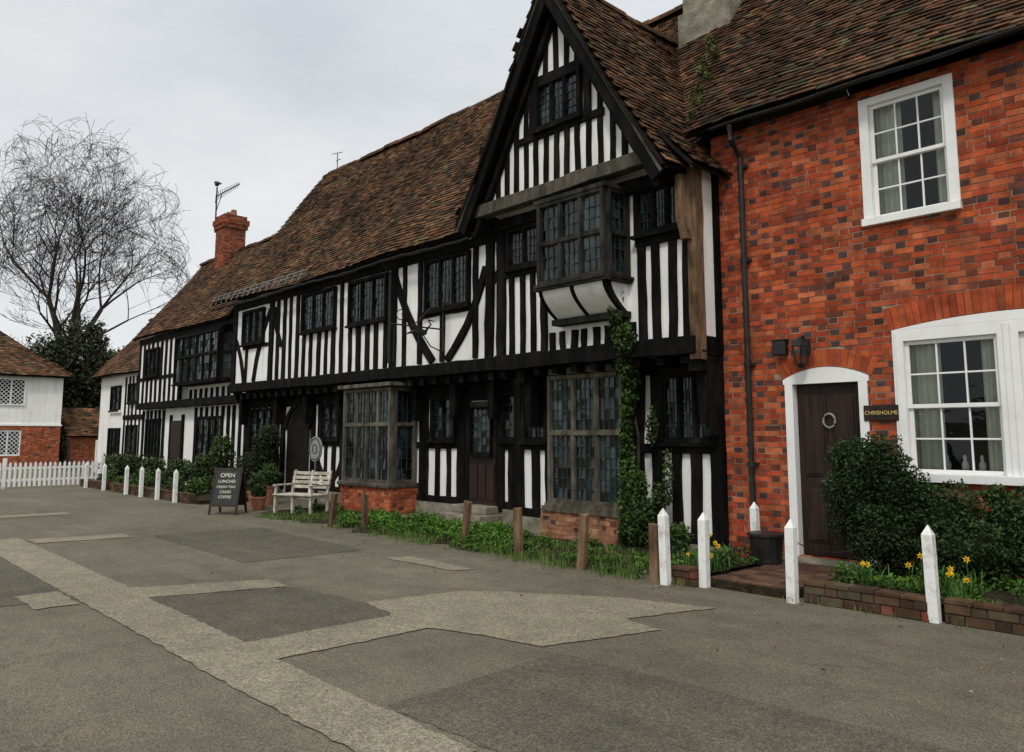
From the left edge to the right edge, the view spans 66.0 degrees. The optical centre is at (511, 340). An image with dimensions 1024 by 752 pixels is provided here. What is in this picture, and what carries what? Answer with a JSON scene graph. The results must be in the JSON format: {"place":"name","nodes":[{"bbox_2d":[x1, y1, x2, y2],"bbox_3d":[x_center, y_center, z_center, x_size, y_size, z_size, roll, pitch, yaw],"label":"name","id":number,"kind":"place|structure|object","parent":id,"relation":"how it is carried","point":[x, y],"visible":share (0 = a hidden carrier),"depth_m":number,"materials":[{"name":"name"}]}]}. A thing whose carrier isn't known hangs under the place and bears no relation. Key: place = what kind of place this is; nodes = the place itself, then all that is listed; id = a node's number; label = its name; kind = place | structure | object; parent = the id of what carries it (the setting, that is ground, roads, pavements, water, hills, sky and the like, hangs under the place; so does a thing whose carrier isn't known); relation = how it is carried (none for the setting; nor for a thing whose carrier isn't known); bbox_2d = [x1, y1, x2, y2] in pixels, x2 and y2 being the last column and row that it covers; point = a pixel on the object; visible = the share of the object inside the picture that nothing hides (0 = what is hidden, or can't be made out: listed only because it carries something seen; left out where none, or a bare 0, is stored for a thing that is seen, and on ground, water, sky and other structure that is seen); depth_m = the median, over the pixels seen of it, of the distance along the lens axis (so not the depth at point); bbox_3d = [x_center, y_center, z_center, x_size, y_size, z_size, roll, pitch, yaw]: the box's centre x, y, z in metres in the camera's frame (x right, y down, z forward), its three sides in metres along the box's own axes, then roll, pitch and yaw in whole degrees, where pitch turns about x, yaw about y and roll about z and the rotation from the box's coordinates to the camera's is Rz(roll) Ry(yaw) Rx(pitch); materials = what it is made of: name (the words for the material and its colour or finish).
{"place":"outdoors","nodes":[
{"label":"outdoors","id":0,"kind":"place"},
{"bbox_2d":[51,464,305,499],"bbox_3d":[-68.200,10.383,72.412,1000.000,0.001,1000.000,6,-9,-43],"label":"ground","id":1,"kind":"structure","parent":0,"point":[71,469],"depth_m":37.51,"materials":[{"name":"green plant"}]},
{"bbox_2d":[26,313,124,432],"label":"evergreen tree","id":2,"kind":"object","parent":1,"relation":"on","point":[84,387],"visible":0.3,"depth_m":49.27,"materials":[{"name":"green plant"}]},
{"bbox_2d":[58,408,99,464],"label":"brick outbuilding","id":3,"kind":"structure","parent":1,"relation":"on","point":[81,427],"depth_m":43.04,"materials":[{"name":"ceramic"}]},
{"bbox_2d":[0,114,200,406],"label":"bare tree","id":4,"kind":"object","parent":1,"relation":"on","point":[56,248],"visible":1,"depth_m":61.38,"materials":[{"name":"grey plant"}]},
{"bbox_2d":[91,318,151,476],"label":"white cottage","id":5,"kind":"structure","parent":1,"relation":"on","point":[120,422],"depth_m":31.62,"materials":[{"name":"paint"}]},
{"bbox_2d":[106,383,137,456],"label":"window frames","id":6,"kind":"structure","parent":5,"relation":"in","point":[133,384],"depth_m":31.19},
{"bbox_2d":[132,183,275,484],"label":"timber framed cottage","id":7,"kind":"structure","parent":1,"relation":"on","point":[187,403],"depth_m":26.65,"materials":[{"name":"paint"}]},
{"bbox_2d":[142,327,232,459],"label":"window frames","id":8,"kind":"structure","parent":7,"relation":"in","point":[220,350],"depth_m":24.95,"materials":[{"name":"wood"}]},
{"bbox_2d":[146,331,232,455],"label":"window panes","id":9,"kind":"structure","parent":7,"relation":"in","point":[226,373],"depth_m":24.55,"materials":[{"name":"black glass"}]},
{"bbox_2d":[235,242,495,382],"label":"jettied wall","id":10,"kind":"structure","parent":7,"relation":"attached to","point":[454,322],"depth_m":17.05,"materials":[{"name":"white paint"}]},
{"bbox_2d":[244,256,513,479],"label":"window panes","id":11,"kind":"object","parent":7,"relation":"attached to","point":[402,431],"visible":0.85,"depth_m":16.54,"materials":[{"name":"glass"}]},
{"bbox_2d":[244,257,513,479],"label":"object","id":12,"kind":"object","parent":11,"relation":"attached to","point":[402,401],"visible":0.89,"depth_m":16.70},
{"bbox_2d":[469,401,494,505],"bbox_3d":[-0.557,2.144,15.008,0.060,1.950,0.810,6,-9,-43],"label":"oak door","id":13,"kind":"structure","parent":7,"relation":"attached to","point":[481,480],"depth_m":14.92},
{"bbox_2d":[251,87,848,514],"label":"walls","id":14,"kind":"structure","parent":1,"relation":"on","point":[823,99],"depth_m":15.72,"materials":[{"name":"white paint"}]},
{"bbox_2d":[285,407,309,497],"bbox_3d":[-5.531,2.862,20.317,0.030,2.300,1.150,6,-9,-43],"label":"arched doorway","id":15,"kind":"structure","parent":14,"relation":"attached to","point":[297,449],"depth_m":20.34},
{"bbox_2d":[211,236,471,363],"bbox_3d":[-4.686,-0.339,18.709,0.325,2.169,11.700,6,-9,-43],"label":"gutter","id":16,"kind":"object","parent":14,"relation":"attached to","point":[462,240],"visible":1,"depth_m":16.67,"materials":[{"name":"black metal"}]},
{"bbox_2d":[211,0,764,306],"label":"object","id":17,"kind":"object","parent":14,"relation":"attached to","point":[704,138],"visible":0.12,"depth_m":17.28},
{"bbox_2d":[210,0,767,303],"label":"roof tiles","id":18,"kind":"object","parent":17,"relation":"attached to","point":[305,238],"visible":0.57,"depth_m":19.42,"materials":[{"name":"ceramic"}]},
{"bbox_2d":[687,35,720,121],"bbox_3d":[3.085,-4.227,12.568,0.336,2.351,2.186,-3,-8,25],"label":"roof creeper","id":19,"kind":"object","parent":18,"relation":"on","point":[705,73],"visible":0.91,"depth_m":12.41,"materials":[{"name":"green plant"}]},
{"bbox_2d":[322,4,682,177],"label":"ridge tiles","id":20,"kind":"object","parent":17,"relation":"attached to","point":[674,10],"visible":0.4,"depth_m":21.81,"materials":[{"name":"ceramic"}]},
{"bbox_2d":[454,0,674,236],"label":"roof slope boards","id":21,"kind":"object","parent":14,"relation":"attached to","point":[485,229],"visible":0.12,"depth_m":13.02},
{"bbox_2d":[564,0,711,168],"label":"roof slope","id":22,"kind":"structure","parent":14,"relation":"attached to","point":[659,80],"depth_m":12.22,"materials":[{"name":"ceramic"}]},
{"bbox_2d":[597,0,678,45],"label":"ridge tiles","id":23,"kind":"object","parent":22,"relation":"on","point":[671,41],"visible":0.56,"depth_m":14.00,"materials":[{"name":"ceramic"}]},
{"bbox_2d":[678,0,741,48],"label":"rendered chimney","id":24,"kind":"object","parent":22,"relation":"on","point":[697,19],"visible":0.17,"depth_m":14.25,"materials":[{"name":"stone"}]},
{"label":"outer walls","id":25,"kind":"object","parent":1,"relation":"on","visible":0},
{"bbox_2d":[684,0,1023,138],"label":"roof","id":26,"kind":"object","parent":25,"relation":"attached to","point":[698,131],"visible":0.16,"depth_m":10.01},
{"bbox_2d":[681,0,1023,133],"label":"roof tiles","id":27,"kind":"object","parent":26,"relation":"attached to","point":[991,17],"visible":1,"depth_m":10.36,"materials":[{"name":"ceramic"}]},
{"bbox_2d":[0,0,848,362],"label":"sky","id":28,"kind":"structure","parent":0,"point":[261,96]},
{"bbox_2d":[0,469,1023,751],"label":"road","id":29,"kind":"structure","parent":0,"point":[82,677],"depth_m":5.85,"materials":[{"name":"asphalt"}]},
{"bbox_2d":[0,426,60,466],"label":"mortar wall","id":30,"kind":"structure","parent":29,"relation":"on","point":[37,447],"depth_m":40.02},
{"bbox_2d":[0,378,61,455],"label":"white lattice windows","id":31,"kind":"structure","parent":30,"relation":"on","point":[14,431],"depth_m":39.44,"materials":[{"name":"paint"}]},
{"bbox_2d":[0,379,24,454],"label":"window panes","id":32,"kind":"object","parent":31,"relation":"attached to","point":[10,441],"visible":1,"depth_m":39.37,"materials":[{"name":"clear glass"}]},
{"bbox_2d":[0,456,104,488],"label":"white picket fence","id":33,"kind":"object","parent":29,"relation":"on","point":[4,468],"visible":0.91,"depth_m":24.41,"materials":[{"name":"paint"}]},
{"bbox_2d":[98,452,166,479],"bbox_3d":[-13.076,4.352,26.875,1.403,1.017,5.625,5,-9,-37],"label":"garden shrub","id":34,"kind":"object","parent":29,"relation":"on","point":[119,463],"visible":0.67,"depth_m":26.26,"materials":[{"name":"green plant"}]},
{"bbox_2d":[109,483,194,503],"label":"bricks","id":35,"kind":"object","parent":29,"relation":"on","point":[148,490],"visible":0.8,"depth_m":20.30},
{"bbox_2d":[109,481,248,504],"bbox_3d":[-9.784,4.260,22.386,1.900,0.129,9.400,6,-9,-43],"label":"verge bed","id":36,"kind":"object","parent":29,"relation":"on","point":[201,499],"visible":0.09,"depth_m":19.11,"materials":[{"name":"soil"}]},
{"bbox_2d":[96,468,247,494],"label":"garden plants","id":37,"kind":"object","parent":36,"relation":"on","point":[195,487],"visible":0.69,"depth_m":21.80,"materials":[{"name":"green plant"}]},
{"bbox_2d":[162,433,235,485],"bbox_3d":[-9.198,3.498,22.990,1.101,1.557,3.510,6,-9,-43],"label":"garden shrub","id":38,"kind":"object","parent":36,"relation":"on","point":[191,470],"visible":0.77,"depth_m":22.14,"materials":[{"name":"green plant"}]},
{"bbox_2d":[234,424,281,490],"bbox_3d":[-6.717,3.137,20.680,0.942,1.878,1.862,6,-9,-43],"label":"garden shrub","id":39,"kind":"object","parent":36,"relation":"on","point":[260,454],"visible":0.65,"depth_m":20.32,"materials":[{"name":"green plant"}]},
{"bbox_2d":[208,467,246,514],"bbox_3d":[-5.861,3.105,16.294,0.600,0.950,0.545,-1,-7,5],"label":"chalkboard sandwich board","id":40,"kind":"object","parent":29,"relation":"on","point":[228,488],"visible":1,"depth_m":16.20,"materials":[{"name":"brown wood"}]},
{"bbox_2d":[255,462,283,504],"bbox_3d":[-5.725,3.352,18.479,0.672,0.984,0.621,6,-9,-43],"label":"potted shrub","id":41,"kind":"object","parent":29,"relation":"on","point":[270,470],"visible":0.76,"depth_m":18.34,"materials":[{"name":"green plant"}]},
{"bbox_2d":[0,512,713,751],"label":"road patches","id":42,"kind":"object","parent":29,"relation":"on","point":[257,669],"visible":1,"depth_m":6.61,"materials":[{"name":"concrete"}]},
{"bbox_2d":[337,381,417,488],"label":"bay cornice","id":43,"kind":"structure","parent":29,"relation":"on","point":[368,385],"depth_m":16.52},
{"bbox_2d":[339,387,417,484],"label":"weathered window frames","id":44,"kind":"structure","parent":43,"relation":"on","point":[392,424],"depth_m":16.54,"materials":[{"name":"wood"}]},
{"bbox_2d":[340,485,417,513],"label":"bay brick plinth","id":45,"kind":"structure","parent":29,"relation":"on","point":[391,494],"depth_m":16.33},
{"bbox_2d":[277,487,512,524],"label":"stone plinth","id":46,"kind":"structure","parent":29,"relation":"on","point":[437,507],"depth_m":15.94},
{"bbox_2d":[229,234,513,511],"bbox_3d":[-3.712,1.021,18.250,0.679,5.158,12.022,6,-9,-43],"label":"timber frame","id":47,"kind":"object","parent":46,"relation":"on","point":[462,384],"visible":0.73,"depth_m":16.49,"materials":[{"name":"wood"}]},
{"bbox_2d":[239,249,513,461],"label":"window frames","id":48,"kind":"structure","parent":47,"relation":"attached to","point":[466,303],"depth_m":16.97,"materials":[{"name":"wood"}]},
{"bbox_2d":[391,302,443,361],"bbox_3d":[-1.776,-0.180,14.950,1.218,1.250,0.080,6,-9,-43],"label":"wrought iron heron bracket","id":49,"kind":"object","parent":47,"relation":"attached to","point":[420,332],"visible":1,"depth_m":15.01,"materials":[{"name":"black metal"}]},
{"bbox_2d":[438,503,501,524],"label":"stone steps","id":50,"kind":"structure","parent":29,"relation":"on","point":[482,513],"depth_m":14.47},
{"bbox_2d":[254,508,698,580],"bbox_3d":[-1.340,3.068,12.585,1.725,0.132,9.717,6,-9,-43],"label":"grass verge","id":51,"kind":"object","parent":29,"relation":"on","point":[525,556],"depth_m":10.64,"materials":[{"name":"green plant"}]},
{"bbox_2d":[272,470,332,513],"bbox_3d":[-4.320,3.137,16.245,1.014,0.874,0.679,-4,-8,27],"label":"garden bench","id":52,"kind":"object","parent":51,"relation":"on","point":[310,494],"visible":0.96,"depth_m":16.28,"materials":[{"name":"paint"}]},
{"bbox_2d":[335,507,534,541],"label":"verge plants","id":53,"kind":"object","parent":51,"relation":"on","point":[433,523],"visible":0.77,"depth_m":13.03,"materials":[{"name":"green plant"}]},
{"bbox_2d":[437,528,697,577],"bbox_3d":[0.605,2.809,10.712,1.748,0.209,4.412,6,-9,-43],"label":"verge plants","id":54,"kind":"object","parent":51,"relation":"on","point":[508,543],"visible":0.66,"depth_m":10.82,"materials":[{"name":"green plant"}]},
{"bbox_2d":[540,510,622,545],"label":"brick plinth","id":55,"kind":"structure","parent":51,"relation":"on","point":[569,521],"depth_m":12.03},
{"bbox_2d":[607,290,658,549],"bbox_3d":[1.658,1.036,11.204,0.652,4.015,0.714,6,-9,-43],"label":"climbing ivy","id":56,"kind":"object","parent":51,"relation":"on","point":[633,503],"visible":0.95,"depth_m":11.16,"materials":[{"name":"green plant"}]},
{"bbox_2d":[648,448,693,552],"bbox_3d":[2.140,2.175,10.761,0.404,1.403,0.784,6,-9,-43],"label":"climbing ivy","id":57,"kind":"object","parent":51,"relation":"on","point":[679,531],"visible":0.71,"depth_m":10.84,"materials":[{"name":"green plant"}]},
{"bbox_2d":[0,527,957,751],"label":"old road repairs","id":58,"kind":"structure","parent":29,"relation":"on","point":[560,702],"depth_m":4.76,"materials":[{"name":"asphalt"}]},
{"bbox_2d":[541,512,619,541],"bbox_3d":[1.178,2.855,12.021,0.332,0.420,1.750,6,-9,-43],"label":"plinth mortar","id":59,"kind":"object","parent":29,"relation":"on","point":[577,527],"visible":0.1,"depth_m":12.06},
{"bbox_2d":[456,0,668,517],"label":"weathered beams","id":60,"kind":"structure","parent":59,"relation":"on","point":[623,165],"depth_m":11.92,"materials":[{"name":"wood"}]},
{"bbox_2d":[512,74,708,502],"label":"window panes","id":61,"kind":"object","parent":60,"relation":"attached to","point":[539,431],"visible":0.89,"depth_m":11.84,"materials":[{"name":"glass"}]},
{"bbox_2d":[511,75,707,502],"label":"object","id":62,"kind":"object","parent":61,"relation":"attached to","point":[614,387],"visible":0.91,"depth_m":11.79,"materials":[{"name":"glass"}]},
{"bbox_2d":[576,513,589,569],"bbox_3d":[0.855,2.422,9.491,0.077,0.672,0.169,6,-9,-43],"label":"wooden bollard","id":63,"kind":"object","parent":29,"relation":"on","point":[582,547],"visible":1,"depth_m":9.46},
{"bbox_2d":[459,0,728,548],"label":"timber frame","id":64,"kind":"object","parent":29,"relation":"on","point":[528,372],"visible":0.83,"depth_m":11.65,"materials":[{"name":"wood"}]},
{"bbox_2d":[533,180,632,326],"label":"oriel beams","id":65,"kind":"structure","parent":64,"relation":"attached to","point":[588,319],"depth_m":11.45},
{"bbox_2d":[533,185,633,288],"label":"dark window frames","id":66,"kind":"structure","parent":65,"relation":"attached to","point":[605,231],"depth_m":11.35,"materials":[{"name":"wood"}]},
{"bbox_2d":[542,280,628,318],"bbox_3d":[1.058,-0.568,11.620,0.530,0.400,1.270,6,-9,-43],"label":"oriel apron","id":67,"kind":"object","parent":65,"relation":"attached to","point":[593,297],"visible":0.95,"depth_m":11.43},
{"bbox_2d":[544,371,622,511],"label":"weathered window frames","id":68,"kind":"structure","parent":64,"relation":"attached to","point":[574,433],"depth_m":12.18,"materials":[{"name":"wood"}]},
{"bbox_2d":[503,64,716,446],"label":"window frames","id":69,"kind":"structure","parent":64,"relation":"attached to","point":[695,440],"depth_m":11.29,"materials":[{"name":"wood"}]},
{"bbox_2d":[674,166,706,359],"bbox_3d":[2.389,-1.040,10.555,0.331,2.600,0.242,6,-9,-43],"label":"brown corner post","id":70,"kind":"object","parent":64,"relation":"attached to","point":[689,215],"visible":0.99,"depth_m":10.53,"materials":[{"name":"wood"}]},
{"bbox_2d":[524,354,718,534],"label":"ground floor wall","id":71,"kind":"structure","parent":29,"relation":"on","point":[686,479],"depth_m":11.14,"materials":[{"name":"white paint"}]},
{"bbox_2d":[499,154,716,365],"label":"first floor wall","id":72,"kind":"structure","parent":71,"relation":"on","point":[708,263],"depth_m":11.09,"materials":[{"name":"white paint"}]},
{"bbox_2d":[493,27,645,217],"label":"gable wall","id":73,"kind":"structure","parent":72,"relation":"on","point":[606,125],"depth_m":12.23,"materials":[{"name":"white paint"}]},
{"bbox_2d":[557,0,707,171],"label":"roof slope boards","id":74,"kind":"object","parent":73,"relation":"attached to","point":[627,109],"visible":0.08,"depth_m":11.18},
{"bbox_2d":[656,129,729,179],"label":"eave flare boards","id":75,"kind":"object","parent":72,"relation":"on","point":[677,148],"visible":0.29,"depth_m":10.63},
{"bbox_2d":[648,523,659,582],"bbox_3d":[1.579,2.348,8.719,0.077,0.632,0.110,6,-9,-43],"label":"wooden bollard","id":76,"kind":"object","parent":29,"relation":"on","point":[654,569],"visible":0.78,"depth_m":8.69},
{"bbox_2d":[658,508,671,585],"bbox_3d":[1.659,2.240,8.571,0.090,0.812,0.107,6,-9,-43],"label":"white bollard","id":77,"kind":"object","parent":29,"relation":"on","point":[664,547],"visible":1,"depth_m":8.54,"materials":[{"name":"paint"}]},
{"bbox_2d":[673,564,698,586],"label":"bricks","id":78,"kind":"object","parent":29,"relation":"on","point":[681,570],"visible":0.89,"depth_m":8.44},
{"bbox_2d":[698,513,710,587],"bbox_3d":[2.050,2.236,8.415,0.090,0.782,0.094,6,-9,-43],"label":"white bollard","id":79,"kind":"object","parent":29,"relation":"on","point":[703,551],"visible":1,"depth_m":8.38,"materials":[{"name":"paint"}]},
{"bbox_2d":[710,558,760,577],"bbox_3d":[2.499,2.639,9.107,1.580,0.157,0.320,6,-9,-43],"label":"flower bed","id":80,"kind":"object","parent":29,"relation":"on","point":[747,565],"visible":0.18,"depth_m":9.04,"materials":[{"name":"soil"}]},
{"bbox_2d":[671,540,783,574],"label":"bed plants","id":81,"kind":"object","parent":80,"relation":"on","point":[727,556],"visible":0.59,"depth_m":8.98,"materials":[{"name":"green plant"}]},
{"bbox_2d":[784,519,798,603],"bbox_3d":[2.711,2.137,7.639,0.090,0.792,0.099,6,-9,-43],"label":"white bollard","id":82,"kind":"object","parent":29,"relation":"on","point":[791,561],"visible":1,"depth_m":7.60,"materials":[{"name":"paint"}]},
{"bbox_2d":[710,556,876,598],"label":"brick path","id":83,"kind":"structure","parent":29,"relation":"on","point":[767,580],"depth_m":8.38,"materials":[{"name":"brick"}]},
{"bbox_2d":[747,531,783,565],"bbox_3d":[3.023,2.472,9.358,0.429,0.360,0.440,6,-9,-43],"label":"black plant pot","id":84,"kind":"object","parent":83,"relation":"on","point":[766,545],"visible":0.91,"depth_m":9.21,"materials":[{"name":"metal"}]},
{"bbox_2d":[803,579,927,621],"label":"bricks","id":85,"kind":"object","parent":29,"relation":"on","point":[844,592],"visible":0.94,"depth_m":7.19,"materials":[{"name":"brick"}]},
{"bbox_2d":[710,40,1023,578],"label":"brickwork","id":86,"kind":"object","parent":29,"relation":"on","point":[874,366],"visible":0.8,"depth_m":9.68,"materials":[{"name":"red brick"}]},
{"bbox_2d":[863,405,898,420],"bbox_3d":[4.282,0.843,9.126,0.029,0.180,0.400,6,-9,-43],"label":"name plate","id":87,"kind":"object","parent":86,"relation":"attached to","point":[886,416],"visible":1,"depth_m":9.12,"materials":[{"name":"brown wood"}]},
{"bbox_2d":[711,43,1023,578],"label":"mortar wall","id":88,"kind":"structure","parent":29,"relation":"on","point":[777,376],"depth_m":9.68,"materials":[{"name":"brick"}]},
{"bbox_2d":[661,128,732,174],"bbox_3d":[2.935,-2.532,11.153,1.978,0.604,0.574,6,-9,-43],"label":"eave flare","id":89,"kind":"object","parent":88,"relation":"attached to","point":[684,143],"visible":0.49,"depth_m":10.74,"materials":[{"name":"ceramic"}]},
{"bbox_2d":[783,367,876,562],"bbox_3d":[3.883,1.496,9.596,0.161,2.336,1.080,6,-9,-43],"label":"white door frame","id":90,"kind":"object","parent":88,"relation":"attached to","point":[821,375],"visible":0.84,"depth_m":9.82,"materials":[{"name":"paint"}]},
{"bbox_2d":[797,382,866,560],"bbox_3d":[3.909,1.576,9.610,0.070,2.100,0.830,6,-9,-43],"label":"panelled door","id":91,"kind":"structure","parent":90,"relation":"attached to","point":[816,403],"depth_m":9.70,"materials":[{"name":"brown wood"}]},
{"bbox_2d":[709,24,1023,506],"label":"gutter and downpipe","id":92,"kind":"object","parent":88,"relation":"attached to","point":[748,364],"visible":0.98,"depth_m":10.30,"materials":[{"name":"black metal"}]},
{"bbox_2d":[874,93,989,470],"bbox_3d":[7.003,-0.453,8.161,1.780,5.460,6.060,6,-9,-43],"label":"room interior","id":93,"kind":"object","parent":88,"relation":"attached to","point":[957,424],"depth_m":10.49,"materials":[{"name":"black"}]},
{"bbox_2d":[875,91,1003,470],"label":"curtains","id":94,"kind":"object","parent":88,"relation":"attached to","point":[928,421],"visible":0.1,"depth_m":9.00,"materials":[{"name":"fabric"}]},
{"bbox_2d":[858,73,1023,485],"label":"white sash frames","id":95,"kind":"structure","parent":88,"relation":"attached to","point":[1004,330],"depth_m":8.80,"materials":[{"name":"paint"}]},
{"bbox_2d":[830,565,1023,621],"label":"flower bed","id":96,"kind":"object","parent":29,"relation":"on","point":[1006,597],"visible":0.14,"depth_m":7.11,"materials":[{"name":"soil"}]},
{"bbox_2d":[818,430,933,576],"bbox_3d":[3.858,1.774,8.411,0.832,1.625,1.187,6,-9,-43],"label":"evergreen bush","id":97,"kind":"object","parent":96,"relation":"on","point":[873,484],"visible":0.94,"depth_m":8.27,"materials":[{"name":"green plant"}]},
{"bbox_2d":[828,560,1023,604],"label":"bed plants","id":98,"kind":"object","parent":96,"relation":"on","point":[894,581],"visible":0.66,"depth_m":7.27,"materials":[{"name":"green plant"}]},
{"bbox_2d":[845,552,1023,605],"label":"daffodils","id":99,"kind":"object","parent":96,"relation":"on","point":[864,572],"visible":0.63,"depth_m":7.23,"materials":[{"name":"green plant"}]},
{"bbox_2d":[892,477,1023,588],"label":"evergreen bush","id":100,"kind":"object","parent":96,"relation":"on","point":[991,544],"visible":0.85,"depth_m":7.58,"materials":[{"name":"green plant"}]},
{"bbox_2d":[921,525,941,623],"bbox_3d":[3.645,2.027,6.851,0.090,0.822,0.102,6,-9,-43],"label":"white bollard","id":101,"kind":"object","parent":29,"relation":"on","point":[930,568],"visible":1,"depth_m":6.82,"materials":[{"name":"paint"}]},
{"bbox_2d":[944,596,1023,635],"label":"bricks","id":102,"kind":"object","parent":29,"relation":"on","point":[1010,613],"visible":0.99,"depth_m":6.54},
{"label":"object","id":103,"kind":"object","parent":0,"visible":0},
{"bbox_2d":[0,376,63,424],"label":"plaster upper wall","id":104,"kind":"structure","parent":103,"relation":"on","point":[43,400],"depth_m":40.26,"materials":[{"name":"paint"}]},
{"bbox_2d":[0,344,73,379],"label":"roof boards","id":105,"kind":"object","parent":104,"relation":"on","point":[43,376],"visible":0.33,"depth_m":40.08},
{"bbox_2d":[0,332,74,376],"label":"front roof tiles","id":106,"kind":"object","parent":105,"relation":"on","point":[29,362],"visible":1,"depth_m":40.57,"materials":[{"name":"tile"}]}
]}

